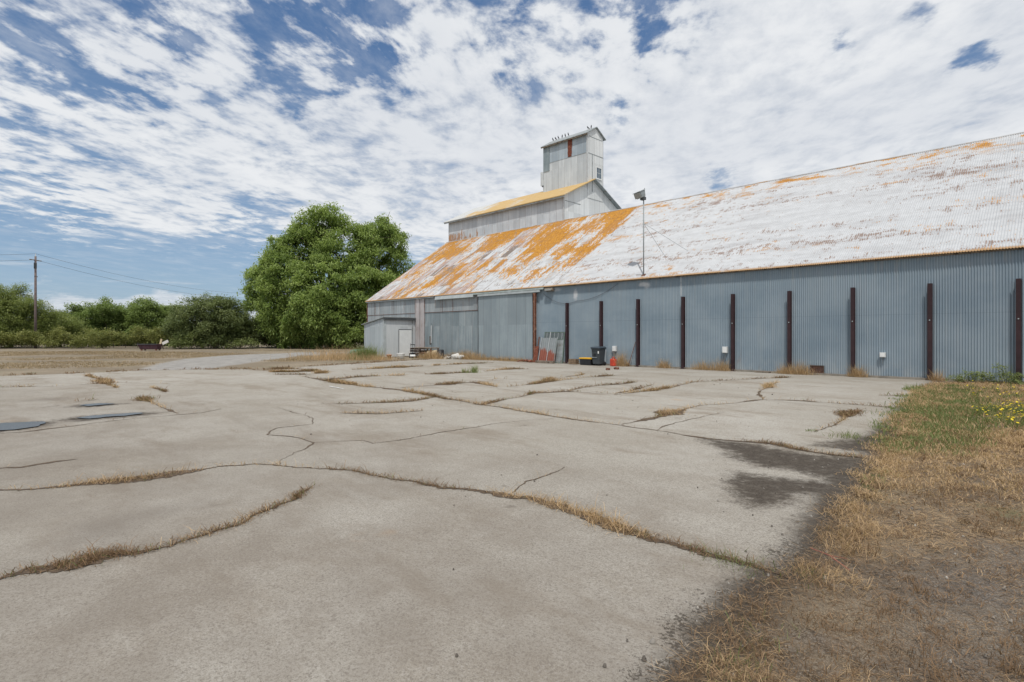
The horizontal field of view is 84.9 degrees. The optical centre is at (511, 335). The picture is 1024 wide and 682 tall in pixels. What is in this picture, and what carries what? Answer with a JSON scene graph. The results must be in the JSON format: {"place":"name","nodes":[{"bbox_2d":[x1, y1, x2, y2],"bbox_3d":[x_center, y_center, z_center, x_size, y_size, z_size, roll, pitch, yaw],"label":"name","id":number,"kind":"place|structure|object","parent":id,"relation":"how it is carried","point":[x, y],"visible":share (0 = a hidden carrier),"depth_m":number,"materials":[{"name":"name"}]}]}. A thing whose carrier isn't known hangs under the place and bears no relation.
{"place":"outdoors","nodes":[
{"label":"outdoors","id":0,"kind":"place"},
{"bbox_2d":[0,350,320,368],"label":"field grass","id":1,"kind":"structure","parent":0,"point":[120,356],"depth_m":41.50,"materials":[{"name":"plant"}]},
{"bbox_2d":[159,339,168,348],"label":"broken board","id":2,"kind":"object","parent":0,"point":[164,342],"visible":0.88,"depth_m":66.03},
{"bbox_2d":[139,352,348,370],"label":"gravel road","id":3,"kind":"structure","parent":0,"point":[210,362],"depth_m":36.01,"materials":[{"name":"grey gravel"}]},
{"bbox_2d":[0,363,899,578],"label":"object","id":4,"kind":"structure","parent":0,"point":[190,471],"depth_m":6.27,"materials":[{"name":"brown plant"}]},
{"bbox_2d":[4,362,909,576],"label":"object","id":5,"kind":"structure","parent":0,"point":[405,479],"depth_m":6.48,"materials":[{"name":"brown plant"}]},
{"bbox_2d":[0,342,1023,681],"bbox_3d":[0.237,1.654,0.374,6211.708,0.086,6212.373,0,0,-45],"label":"ground","id":6,"kind":"structure","parent":0,"point":[850,608],"depth_m":3.61,"materials":[{"name":"brown soil"}]},
{"bbox_2d":[0,329,46,348],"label":"bramble thicket","id":7,"kind":"object","parent":6,"relation":"on","point":[5,339],"visible":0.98,"depth_m":70.57,"materials":[{"name":"green plant"}]},
{"bbox_2d":[29,254,41,347],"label":"utility pole","id":8,"kind":"object","parent":6,"relation":"on","point":[35,292],"visible":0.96,"depth_m":71.89,"materials":[{"name":"brown wood"}]},
{"bbox_2d":[45,262,197,294],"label":"overhead wire","id":9,"kind":"object","parent":8,"relation":"attached to","point":[118,280],"visible":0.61,"depth_m":86.77,"materials":[{"name":"black metal"}]},
{"bbox_2d":[38,254,229,292],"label":"overhead wire","id":10,"kind":"object","parent":8,"relation":"attached to","point":[126,276],"visible":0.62,"depth_m":88.87,"materials":[{"name":"black metal"}]},
{"bbox_2d":[0,281,71,347],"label":"tree","id":11,"kind":"object","parent":6,"relation":"on","point":[15,312],"visible":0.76,"depth_m":74.68,"materials":[{"name":"green plant"}]},
{"bbox_2d":[31,307,88,347],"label":"feathery shrub","id":12,"kind":"object","parent":6,"relation":"on","point":[73,324],"visible":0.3,"depth_m":78.32,"materials":[{"name":"green plant"}]},
{"bbox_2d":[63,300,105,345],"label":"orchard tree","id":13,"kind":"object","parent":6,"relation":"on","point":[78,310],"visible":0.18,"depth_m":86.59,"materials":[{"name":"green plant"}]},
{"bbox_2d":[31,325,175,348],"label":"bramble thicket","id":14,"kind":"object","parent":6,"relation":"on","point":[92,336],"visible":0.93,"depth_m":70.46,"materials":[{"name":"green plant"}]},
{"bbox_2d":[78,294,133,345],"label":"orchard tree","id":15,"kind":"object","parent":6,"relation":"on","point":[107,308],"visible":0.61,"depth_m":85.25,"materials":[{"name":"green plant"}]},
{"bbox_2d":[99,301,146,345],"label":"orchard tree","id":16,"kind":"object","parent":6,"relation":"on","point":[127,312],"visible":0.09,"depth_m":86.83,"materials":[{"name":"green plant"}]},
{"bbox_2d":[16,317,266,343],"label":"orchard rows","id":17,"kind":"object","parent":6,"relation":"on","point":[194,333],"depth_m":110.89,"materials":[{"name":"green plant"}]},
{"bbox_2d":[121,295,175,345],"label":"orchard tree","id":18,"kind":"object","parent":6,"relation":"on","point":[147,311],"visible":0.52,"depth_m":85.23,"materials":[{"name":"green plant"}]},
{"bbox_2d":[136,344,161,350],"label":"metal trough","id":19,"kind":"object","parent":6,"relation":"on","point":[149,346],"visible":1,"depth_m":61.60,"materials":[{"name":"red metal"}]},
{"bbox_2d":[143,302,182,345],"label":"orchard tree","id":20,"kind":"object","parent":6,"relation":"on","point":[166,308],"visible":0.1,"depth_m":88.88,"materials":[{"name":"green plant"}]},
{"bbox_2d":[158,291,264,348],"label":"leafy bush","id":21,"kind":"object","parent":6,"relation":"on","point":[222,318],"visible":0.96,"depth_m":69.70,"materials":[{"name":"green plant"}]},
{"bbox_2d":[168,332,259,348],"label":"bramble thicket","id":22,"kind":"object","parent":6,"relation":"on","point":[191,342],"visible":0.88,"depth_m":69.07,"materials":[{"name":"green plant"}]},
{"bbox_2d":[8,358,432,375],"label":"verge grass","id":23,"kind":"structure","parent":6,"relation":"on","point":[31,373],"depth_m":27.42,"materials":[{"name":"plant"}]},
{"bbox_2d":[242,315,275,346],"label":"pale shrub","id":24,"kind":"object","parent":6,"relation":"on","point":[263,341],"visible":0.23,"depth_m":77.34,"materials":[{"name":"green plant"}]},
{"bbox_2d":[237,201,414,348],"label":"walnut tree","id":25,"kind":"object","parent":6,"relation":"on","point":[301,308],"visible":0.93,"depth_m":70.56,"materials":[{"name":"green plant"}]},
{"bbox_2d":[285,344,403,361],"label":"tall grass","id":26,"kind":"structure","parent":6,"relation":"on","point":[337,357],"depth_m":37.70,"materials":[{"name":"plant"}]},
{"bbox_2d":[346,344,385,359],"bbox_3d":[-9.958,0.931,38.581,3.142,1.430,3.120,0,0,-13],"label":"weed bush","id":27,"kind":"object","parent":6,"relation":"on","point":[364,352],"visible":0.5,"depth_m":38.35,"materials":[{"name":"green plant"}]},
{"bbox_2d":[354,352,403,360],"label":"tall grass","id":28,"kind":"structure","parent":6,"relation":"on","point":[380,357],"depth_m":37.33,"materials":[{"name":"plant"}]},
{"bbox_2d":[361,317,415,356],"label":"shed","id":29,"kind":"structure","parent":6,"relation":"on","point":[393,336],"depth_m":43.20,"materials":[{"name":"metal"}]},
{"bbox_2d":[399,329,411,355],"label":"door","id":30,"kind":"structure","parent":29,"relation":"in","point":[405,335],"depth_m":43.60,"materials":[{"name":"white metal"}]},
{"bbox_2d":[396,353,404,358],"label":"plastic tub","id":31,"kind":"object","parent":6,"relation":"on","point":[401,355],"visible":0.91,"depth_m":40.03,"materials":[{"name":"white plastic"}]},
{"bbox_2d":[409,344,415,357],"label":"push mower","id":32,"kind":"object","parent":6,"relation":"on","point":[412,355],"visible":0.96,"depth_m":41.40,"materials":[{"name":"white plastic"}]},
{"bbox_2d":[419,347,438,352],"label":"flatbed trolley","id":33,"kind":"object","parent":6,"relation":"on","point":[431,348],"visible":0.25,"depth_m":41.19,"materials":[{"name":"metal"}]},
{"bbox_2d":[0,359,930,681],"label":"concrete yard","id":34,"kind":"structure","parent":6,"relation":"on","point":[350,575],"depth_m":5.14,"materials":[{"name":"grey concrete"}]},
{"bbox_2d":[0,421,44,429],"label":"puddle","id":35,"kind":"object","parent":34,"relation":"on","point":[12,426],"visible":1,"depth_m":10.19,"materials":[{"name":"grey liquid"}]},
{"bbox_2d":[83,403,112,405],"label":"puddle","id":36,"kind":"object","parent":34,"relation":"on","point":[96,404],"visible":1,"depth_m":13.30,"materials":[{"name":"grey liquid"}]},
{"bbox_2d":[77,412,141,417],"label":"puddle","id":37,"kind":"object","parent":34,"relation":"on","point":[105,415],"visible":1,"depth_m":11.47,"materials":[{"name":"grey liquid"}]},
{"bbox_2d":[413,350,448,358],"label":"straw bank","id":38,"kind":"structure","parent":34,"relation":"on","point":[430,355],"depth_m":39.77,"materials":[{"name":"beige plant"}]},
{"bbox_2d":[436,350,443,358],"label":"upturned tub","id":39,"kind":"object","parent":34,"relation":"on","point":[441,351],"visible":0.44,"depth_m":40.15,"materials":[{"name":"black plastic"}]},
{"bbox_2d":[0,361,908,581],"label":"dry grass","id":40,"kind":"structure","parent":34,"relation":"on","point":[90,557],"depth_m":6.29,"materials":[{"name":"brown plant"}]},
{"bbox_2d":[451,353,463,358],"bbox_3d":[-3.799,1.436,39.159,1.212,0.428,0.429,0,0,40],"label":"white sack","id":41,"kind":"object","parent":34,"relation":"on","point":[456,355],"visible":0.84,"depth_m":39.04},
{"bbox_2d":[444,349,497,360],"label":"straw bank","id":42,"kind":"structure","parent":34,"relation":"on","point":[468,356],"depth_m":38.49,"materials":[{"name":"beige plant"}]},
{"bbox_2d":[467,364,480,372],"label":"green weed","id":43,"kind":"object","parent":34,"relation":"on","point":[473,370],"visible":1,"depth_m":24.80,"materials":[{"name":"green plant"}]},
{"bbox_2d":[474,355,557,362],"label":"straw bank","id":44,"kind":"structure","parent":34,"relation":"on","point":[505,359],"depth_m":36.27,"materials":[{"name":"beige plant"}]},
{"bbox_2d":[533,293,535,356],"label":"rusty post","id":45,"kind":"object","parent":34,"relation":"on","point":[534,319],"visible":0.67,"depth_m":34.80,"materials":[{"name":"metal"}]},
{"bbox_2d":[533,337,539,361],"bbox_3d":[1.524,0.861,34.440,0.320,1.600,0.041,4,-6,45],"label":"rusty sheet","id":46,"kind":"object","parent":34,"relation":"on","point":[536,350],"visible":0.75,"depth_m":34.41,"materials":[{"name":"metal"}]},
{"bbox_2d":[535,360,554,363],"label":"timber beam","id":47,"kind":"structure","parent":34,"relation":"on","point":[542,361],"depth_m":33.43,"materials":[{"name":"brown wood"}]},
{"bbox_2d":[538,332,557,360],"bbox_3d":[2.176,0.665,33.718,1.344,1.821,0.068,0,-12,45],"label":"leaning sheet","id":48,"kind":"object","parent":34,"relation":"on","point":[547,350],"visible":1,"depth_m":33.69,"materials":[{"name":"metal"}]},
{"bbox_2d":[544,332,564,362],"bbox_3d":[2.506,0.717,33.766,0.040,1.880,1.600,10,-7,-44],"label":"sheet","id":49,"kind":"object","parent":34,"relation":"on","point":[560,348],"visible":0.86,"depth_m":33.45,"materials":[{"name":"grey metal"}]},
{"bbox_2d":[565,303,568,363],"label":"steel post","id":50,"kind":"object","parent":34,"relation":"on","point":[566,332],"visible":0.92,"depth_m":33.09,"materials":[{"name":"brown metal"}]},
{"bbox_2d":[568,359,578,363],"bbox_3d":[3.560,1.500,32.255,0.480,0.300,0.400,0,0,37],"label":"wooden crate","id":51,"kind":"object","parent":34,"relation":"on","point":[573,361],"visible":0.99,"depth_m":32.12,"materials":[{"name":"brown wood"}]},
{"bbox_2d":[579,357,594,364],"bbox_3d":[4.249,1.444,31.387,0.550,0.412,0.840,0,0,-45],"label":"storage box","id":52,"kind":"object","parent":34,"relation":"on","point":[586,361],"visible":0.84,"depth_m":31.20,"materials":[{"name":"black plastic"}]},
{"bbox_2d":[590,346,605,364],"bbox_3d":[4.727,1.125,30.909,0.708,1.049,0.751,0,0,-45],"label":"wheelie bin","id":53,"kind":"object","parent":34,"relation":"on","point":[598,354],"visible":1,"depth_m":30.68,"materials":[{"name":"plastic"}]},
{"bbox_2d":[599,301,602,364],"bbox_3d":[4.993,-0.140,31.345,0.240,3.580,0.260,0,0,-45],"label":"steel post","id":54,"kind":"object","parent":34,"relation":"on","point":[600,323],"visible":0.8,"depth_m":31.29,"materials":[{"name":"brown metal"}]},
{"bbox_2d":[610,357,616,365],"bbox_3d":[5.462,1.400,30.159,0.220,0.500,0.360,0,0,-27],"label":"fuel can","id":55,"kind":"object","parent":34,"relation":"on","point":[613,361],"visible":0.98,"depth_m":30.03,"materials":[{"name":"red plastic"}]},
{"bbox_2d":[611,348,629,366],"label":"straw tuft","id":56,"kind":"object","parent":34,"relation":"on","point":[620,360],"visible":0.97,"depth_m":29.87,"materials":[{"name":"beige plant"}]},
{"bbox_2d":[635,299,639,366],"bbox_3d":[6.674,-0.140,29.643,0.240,3.580,0.260,0,0,-45],"label":"steel post","id":57,"kind":"object","parent":34,"relation":"on","point":[637,332],"visible":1,"depth_m":29.58,"materials":[{"name":"brown metal"}]},
{"bbox_2d":[655,358,671,367],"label":"straw tuft","id":58,"kind":"object","parent":34,"relation":"on","point":[662,365],"visible":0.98,"depth_m":28.36,"materials":[{"name":"beige plant"}]},
{"bbox_2d":[679,297,684,368],"bbox_3d":[8.495,-0.140,27.799,0.240,3.580,0.260,0,0,-45],"label":"steel post","id":59,"kind":"object","parent":34,"relation":"on","point":[682,332],"visible":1,"depth_m":27.75,"materials":[{"name":"brown metal"}]},
{"bbox_2d":[687,359,712,369],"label":"straw tuft","id":60,"kind":"object","parent":34,"relation":"on","point":[701,367],"visible":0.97,"depth_m":26.88,"materials":[{"name":"beige plant"}]},
{"bbox_2d":[708,356,735,370],"bbox_3d":[9.895,1.234,26.219,1.634,0.823,1.515,0,0,15],"label":"straw tuft","id":61,"kind":"object","parent":34,"relation":"on","point":[722,368],"visible":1,"depth_m":26.20,"materials":[{"name":"beige plant"}]},
{"bbox_2d":[731,294,734,370],"bbox_3d":[10.263,-0.140,26.010,0.240,3.580,0.260,0,0,-45],"label":"steel post","id":62,"kind":"object","parent":34,"relation":"on","point":[732,332],"visible":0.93,"depth_m":25.95,"materials":[{"name":"brown metal"}]},
{"bbox_2d":[774,364,791,373],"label":"straw tuft","id":63,"kind":"object","parent":34,"relation":"on","point":[782,372],"visible":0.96,"depth_m":24.14,"materials":[{"name":"beige plant"}]},
{"bbox_2d":[787,291,791,369],"bbox_3d":[12.015,-0.140,24.237,0.240,3.580,0.260,0,0,-45],"label":"steel post","id":64,"kind":"object","parent":34,"relation":"on","point":[789,327],"visible":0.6,"depth_m":24.20,"materials":[{"name":"brown metal"}]},
{"bbox_2d":[774,359,819,374],"bbox_3d":[12.259,1.247,23.790,1.454,0.799,2.121,0,0,-45],"label":"straw tuft","id":65,"kind":"object","parent":34,"relation":"on","point":[804,371],"visible":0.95,"depth_m":23.64,"materials":[{"name":"beige plant"}]},
{"bbox_2d":[845,364,871,377],"bbox_3d":[13.746,1.313,22.244,1.074,0.667,1.155,0,0,8],"label":"straw tuft","id":66,"kind":"object","parent":34,"relation":"on","point":[857,373],"visible":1,"depth_m":22.25,"materials":[{"name":"beige plant"}]},
{"bbox_2d":[903,383,924,389],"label":"green weed","id":67,"kind":"object","parent":34,"relation":"on","point":[912,388],"visible":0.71,"depth_m":16.86,"materials":[{"name":"green plant"}]},
{"bbox_2d":[91,383,1021,676],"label":"loose stones","id":68,"kind":"object","parent":6,"relation":"on","point":[651,641],"visible":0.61,"depth_m":4.09,"materials":[{"name":"grey stone"}]},
{"bbox_2d":[365,127,1023,383],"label":"grain warehouse","id":69,"kind":"structure","parent":6,"relation":"on","point":[889,238],"depth_m":27.40,"materials":[{"name":"paint"}]},
{"bbox_2d":[478,293,531,359],"bbox_3d":[-0.537,-0.615,36.886,0.027,4.290,5.129,0,0,-45],"label":"sliding door","id":70,"kind":"structure","parent":69,"relation":"in","point":[504,321],"depth_m":36.77,"materials":[{"name":"grey metal"}]},
{"bbox_2d":[634,188,687,275],"bbox_3d":[7.912,-5.476,30.026,2.913,4.693,0.862,0,0,-12],"label":"floodlight mast","id":71,"kind":"object","parent":69,"relation":"on","point":[640,195],"visible":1,"depth_m":29.65,"materials":[{"name":"metal"}]},
{"bbox_2d":[722,347,727,357],"bbox_3d":[10.013,0.795,26.305,0.142,0.550,0.240,0,0,-45],"label":"wall box","id":72,"kind":"object","parent":69,"relation":"attached to","point":[725,350],"visible":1,"depth_m":26.25,"materials":[{"name":"white plastic"}]},
{"bbox_2d":[810,365,823,372],"bbox_3d":[12.813,1.430,23.512,0.038,0.360,0.540,0,0,-45],"label":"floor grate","id":73,"kind":"object","parent":69,"relation":"attached to","point":[820,368],"visible":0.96,"depth_m":23.49,"materials":[{"name":"metal"}]},
{"bbox_2d":[879,352,885,356],"bbox_3d":[14.448,0.880,21.815,0.142,0.440,0.200,0,0,-45],"label":"wall box","id":74,"kind":"object","parent":69,"relation":"attached to","point":[882,354],"visible":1,"depth_m":21.78,"materials":[{"name":"white plastic"}]},
{"bbox_2d":[682,395,934,681],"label":"edge green grass","id":75,"kind":"structure","parent":6,"relation":"on","point":[721,554],"depth_m":3.92,"materials":[{"name":"plant"}]},
{"bbox_2d":[810,547,849,570],"bbox_3d":[2.339,1.605,4.071,0.078,0.034,0.415,0,0,-8],"label":"twig","id":76,"kind":"object","parent":6,"relation":"on","point":[831,556],"visible":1,"depth_m":4.06,"materials":[{"name":"brown wood"}]},
{"bbox_2d":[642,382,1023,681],"bbox_3d":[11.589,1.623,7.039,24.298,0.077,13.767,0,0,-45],"label":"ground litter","id":77,"kind":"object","parent":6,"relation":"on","point":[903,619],"visible":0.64,"depth_m":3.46,"materials":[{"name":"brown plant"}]},
{"bbox_2d":[643,381,1023,681],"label":"ground straw","id":78,"kind":"object","parent":6,"relation":"on","point":[947,537],"visible":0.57,"depth_m":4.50,"materials":[{"name":"beige plant"}]},
{"bbox_2d":[666,380,1023,681],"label":"brown weeds","id":79,"kind":"object","parent":6,"relation":"on","point":[912,579],"visible":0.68,"depth_m":3.38,"materials":[{"name":"brown plant"}]},
{"bbox_2d":[850,287,855,374],"bbox_3d":[13.714,-0.140,22.517,0.240,3.580,0.260,0,0,-45],"label":"steel post","id":80,"kind":"object","parent":6,"relation":"on","point":[853,325],"visible":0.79,"depth_m":22.49,"materials":[{"name":"brown metal"}]},
{"bbox_2d":[805,383,1018,457],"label":"green grass","id":81,"kind":"structure","parent":6,"relation":"on","point":[939,418],"depth_m":10.41,"materials":[{"name":"green plant"}]},
{"bbox_2d":[926,283,932,379],"bbox_3d":[15.479,-0.140,20.730,0.240,3.580,0.260,0,0,-45],"label":"steel post","id":82,"kind":"object","parent":6,"relation":"on","point":[929,328],"visible":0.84,"depth_m":20.68,"materials":[{"name":"brown metal"}]},
{"bbox_2d":[836,433,1023,502],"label":"dry turf","id":83,"kind":"structure","parent":6,"relation":"on","point":[988,453],"depth_m":6.88,"materials":[{"name":"plant"}]},
{"bbox_2d":[924,369,951,380],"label":"straw tuft","id":84,"kind":"object","parent":6,"relation":"on","point":[937,378],"visible":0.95,"depth_m":20.44,"materials":[{"name":"beige plant"}]},
{"bbox_2d":[875,380,1023,451],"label":"dry meadow grass","id":85,"kind":"structure","parent":6,"relation":"on","point":[994,400],"depth_m":11.57,"materials":[{"name":"plant"}]},
{"bbox_2d":[945,370,977,381],"bbox_3d":[15.821,1.457,19.770,0.905,0.458,0.611,0,0,18],"label":"leafy weed","id":86,"kind":"object","parent":6,"relation":"on","point":[959,379],"visible":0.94,"depth_m":19.74,"materials":[{"name":"green plant"}]},
{"bbox_2d":[962,368,986,382],"bbox_3d":[16.109,1.406,19.605,0.523,0.556,0.821,0,0,-45],"label":"leafy weed","id":87,"kind":"object","parent":6,"relation":"on","point":[974,376],"visible":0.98,"depth_m":19.56,"materials":[{"name":"green plant"}]},
{"bbox_2d":[954,381,1023,429],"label":"flower foliage","id":88,"kind":"object","parent":6,"relation":"on","point":[1000,418],"visible":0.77,"depth_m":11.64,"materials":[{"name":"green plant"}]},
{"bbox_2d":[966,380,1023,422],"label":"yellow flowers","id":89,"kind":"object","parent":88,"relation":"on","point":[1001,406],"visible":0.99,"depth_m":11.67,"materials":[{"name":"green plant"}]},
{"bbox_2d":[976,372,1005,383],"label":"leafy weed","id":90,"kind":"object","parent":6,"relation":"on","point":[988,376],"visible":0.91,"depth_m":19.22,"materials":[{"name":"green plant"}]},
{"bbox_2d":[992,362,1018,383],"bbox_3d":[16.775,1.300,18.988,0.601,0.772,0.820,0,0,-45],"label":"leafy weed","id":91,"kind":"object","parent":6,"relation":"on","point":[1000,375],"visible":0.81,"depth_m":19.02,"materials":[{"name":"green plant"}]},
{"bbox_2d":[998,372,1023,384],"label":"leafy weed","id":92,"kind":"object","parent":6,"relation":"on","point":[1016,378],"visible":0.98,"depth_m":18.59,"materials":[{"name":"green plant"}]},
{"bbox_2d":[1016,278,1021,383],"bbox_3d":[17.192,-0.140,18.996,0.240,3.580,0.260,0,0,-45],"label":"steel post","id":93,"kind":"object","parent":6,"relation":"on","point":[1019,325],"visible":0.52,"depth_m":18.94,"materials":[{"name":"metal"}]},
{"bbox_2d":[0,0,1023,317],"label":"sky","id":94,"kind":"structure","parent":0,"point":[164,142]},
{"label":"wooden pallet","id":95,"kind":"object","parent":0,"visible":0},
{"bbox_2d":[411,350,427,351],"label":"wooden pallet","id":96,"kind":"object","parent":95,"relation":"on","point":[419,350],"visible":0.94,"depth_m":41.72,"materials":[{"name":"brown wood"}]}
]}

